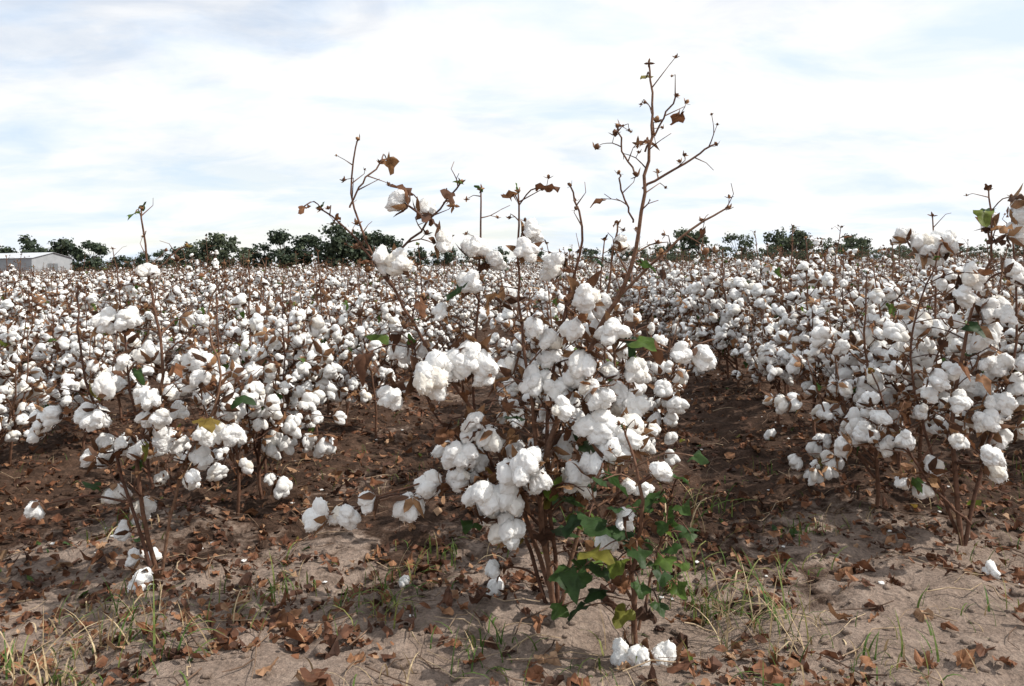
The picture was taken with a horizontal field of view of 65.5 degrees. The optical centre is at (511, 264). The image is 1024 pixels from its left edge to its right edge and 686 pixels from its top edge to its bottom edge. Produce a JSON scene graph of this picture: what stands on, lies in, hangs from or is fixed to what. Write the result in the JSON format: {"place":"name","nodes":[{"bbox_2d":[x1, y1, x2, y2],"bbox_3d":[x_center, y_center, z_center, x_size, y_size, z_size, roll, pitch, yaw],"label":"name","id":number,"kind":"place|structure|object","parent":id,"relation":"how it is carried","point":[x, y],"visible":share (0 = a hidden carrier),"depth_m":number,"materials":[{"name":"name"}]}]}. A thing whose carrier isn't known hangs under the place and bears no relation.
{"place":"outdoors","nodes":[
{"label":"outdoors","id":0,"kind":"place"},
{"bbox_2d":[0,252,71,272],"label":"metal barn","id":1,"kind":"structure","parent":0,"point":[37,260],"depth_m":282.22,"materials":[{"name":"grey metal"}]},
{"bbox_2d":[48,263,57,270],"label":"gable door","id":2,"kind":"structure","parent":1,"relation":"in","point":[55,265],"depth_m":286.41,"materials":[{"name":"grey metal"}]},
{"bbox_2d":[0,265,1023,685],"bbox_3d":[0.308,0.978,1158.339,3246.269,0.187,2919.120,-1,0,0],"label":"ground","id":3,"kind":"structure","parent":0,"point":[360,543],"depth_m":2.69,"materials":[{"name":"soil"}]},
{"bbox_2d":[22,202,256,592],"bbox_3d":[-1.215,0.416,2.571,0.781,1.263,0.445,-1,0,0],"label":"cotton plant","id":4,"kind":"object","parent":3,"relation":"on","point":[195,368],"visible":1,"depth_m":2.55,"materials":[{"name":"white plant"}]},
{"bbox_2d":[151,292,283,515],"bbox_3d":[-1.128,0.577,3.139,0.577,0.948,0.514,-1,0,-40],"label":"cotton plant","id":5,"kind":"object","parent":3,"relation":"on","point":[217,471],"visible":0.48,"depth_m":3.05,"materials":[{"name":"white plant"}]},
{"bbox_2d":[185,258,346,499],"bbox_3d":[-1.046,0.518,3.314,0.668,1.102,0.516,-1,0,37],"label":"cotton plant","id":6,"kind":"object","parent":3,"relation":"on","point":[286,391],"visible":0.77,"depth_m":3.25,"materials":[{"name":"white plant"}]},
{"bbox_2d":[206,256,341,473],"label":"cotton plant","id":7,"kind":"object","parent":3,"relation":"on","point":[310,398],"visible":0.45,"depth_m":3.72,"materials":[{"name":"white plant"}]},
{"bbox_2d":[240,283,336,461],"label":"cotton plant","id":8,"kind":"object","parent":3,"relation":"on","point":[329,391],"visible":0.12,"depth_m":3.85,"materials":[{"name":"white plant"}]},
{"bbox_2d":[285,286,367,437],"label":"cotton plant","id":9,"kind":"object","parent":3,"relation":"on","point":[353,384],"visible":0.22,"depth_m":4.30,"materials":[{"name":"white plant"}]},
{"bbox_2d":[304,258,421,438],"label":"cotton plant","id":10,"kind":"object","parent":3,"relation":"on","point":[382,374],"visible":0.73,"depth_m":4.50,"materials":[{"name":"white plant"}]},
{"bbox_2d":[475,263,545,437],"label":"cotton plant","id":11,"kind":"object","parent":3,"relation":"on","point":[504,316],"visible":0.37,"depth_m":4.27,"materials":[{"name":"white plant"}]},
{"bbox_2d":[0,221,1022,271],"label":"tree line","id":12,"kind":"object","parent":3,"relation":"on","point":[339,238],"visible":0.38,"depth_m":347.04,"materials":[{"name":"green plant"}]},
{"bbox_2d":[0,411,1023,685],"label":"grass","id":13,"kind":"structure","parent":3,"relation":"on","point":[472,641],"depth_m":2.17,"materials":[{"name":"plant"}]},
{"bbox_2d":[0,388,1023,685],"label":"soil clods","id":14,"kind":"object","parent":3,"relation":"on","point":[400,662],"visible":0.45,"depth_m":2.37,"materials":[{"name":"brown soil"}]},
{"bbox_2d":[0,345,1023,685],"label":"leaf litter","id":15,"kind":"object","parent":3,"relation":"on","point":[282,619],"visible":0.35,"depth_m":2.58,"materials":[{"name":"brown plant"}]},
{"bbox_2d":[0,385,1023,685],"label":"fallen twigs","id":16,"kind":"object","parent":3,"relation":"on","point":[514,577],"visible":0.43,"depth_m":2.31,"materials":[{"name":"brown wood"}]},
{"bbox_2d":[298,53,733,603],"bbox_3d":[0.036,0.216,2.325,1.251,1.614,0.515,-1,0,0],"label":"cotton plant","id":17,"kind":"object","parent":3,"relation":"on","point":[501,507],"visible":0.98,"depth_m":2.23,"materials":[{"name":"white plant"}]},
{"bbox_2d":[50,372,1019,616],"bbox_3d":[0.332,0.964,4.701,4.433,0.155,4.939,-1,0,0],"label":"fallen cotton","id":18,"kind":"object","parent":3,"relation":"on","point":[990,567],"visible":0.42,"depth_m":2.50,"materials":[{"name":"white plant"}]},
{"bbox_2d":[502,249,591,433],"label":"cotton plant","id":19,"kind":"object","parent":3,"relation":"on","point":[542,414],"visible":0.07,"depth_m":3.70,"materials":[{"name":"white plant"}]},
{"bbox_2d":[494,281,608,461],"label":"cotton plant","id":20,"kind":"object","parent":3,"relation":"on","point":[517,335],"visible":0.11,"depth_m":3.59,"materials":[{"name":"white plant"}]},
{"bbox_2d":[511,253,606,405],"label":"cotton plant","id":21,"kind":"object","parent":3,"relation":"on","point":[516,347],"visible":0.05,"depth_m":4.07,"materials":[{"name":"white plant"}]},
{"bbox_2d":[504,234,657,456],"bbox_3d":[0.291,0.449,2.962,0.541,1.145,0.579,0,-1,21],"label":"cotton plant","id":22,"kind":"object","parent":3,"relation":"on","point":[546,296],"visible":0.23,"depth_m":2.87,"materials":[{"name":"white plant"}]},
{"bbox_2d":[549,419,708,667],"bbox_3d":[0.292,0.715,2.033,0.396,0.650,0.362,-1,0,0],"label":"cotton plant","id":23,"kind":"object","parent":3,"relation":"on","point":[594,466],"visible":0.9,"depth_m":2.00,"materials":[{"name":"green plant"}]},
{"bbox_2d":[586,276,696,499],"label":"cotton plant","id":24,"kind":"object","parent":3,"relation":"on","point":[670,399],"visible":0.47,"depth_m":3.13,"materials":[{"name":"white plant"}]},
{"bbox_2d":[756,234,881,435],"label":"cotton plant","id":25,"kind":"object","parent":3,"relation":"on","point":[783,337],"visible":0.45,"depth_m":4.07,"materials":[{"name":"white plant"}]},
{"bbox_2d":[791,242,894,431],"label":"cotton plant","id":26,"kind":"object","parent":3,"relation":"on","point":[848,311],"visible":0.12,"depth_m":4.51,"materials":[{"name":"white plant"}]},
{"bbox_2d":[761,263,949,507],"bbox_3d":[1.361,0.502,3.080,0.657,1.022,0.554,-1,0,41],"label":"cotton plant","id":27,"kind":"object","parent":3,"relation":"on","point":[824,411],"visible":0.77,"depth_m":3.07,"materials":[{"name":"white plant"}]},
{"bbox_2d":[809,268,916,432],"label":"cotton plant","id":28,"kind":"object","parent":3,"relation":"on","point":[872,309],"visible":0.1,"depth_m":3.90,"materials":[{"name":"white plant"}]},
{"bbox_2d":[833,239,972,466],"bbox_3d":[1.751,0.430,3.588,0.553,1.094,0.517,-1,3,-1],"label":"cotton plant","id":29,"kind":"object","parent":3,"relation":"on","point":[860,301],"visible":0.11,"depth_m":3.58,"materials":[{"name":"white plant"}]},
{"bbox_2d":[817,212,1023,480],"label":"cotton plant","id":30,"kind":"object","parent":3,"relation":"on","point":[906,307],"visible":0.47,"depth_m":3.20,"materials":[{"name":"white plant"}]},
{"bbox_2d":[834,184,1023,545],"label":"cotton plant","id":31,"kind":"object","parent":3,"relation":"on","point":[989,412],"visible":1,"depth_m":2.73,"materials":[{"name":"white plant"}]},
{"bbox_2d":[0,224,1023,466],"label":"cotton field","id":32,"kind":"structure","parent":0,"point":[712,298],"depth_m":6.08,"materials":[{"name":"white plant"}]},
{"bbox_2d":[0,0,1023,269],"label":"sky","id":33,"kind":"structure","parent":0,"point":[872,118],"materials":[{"name":"white"}]}
]}

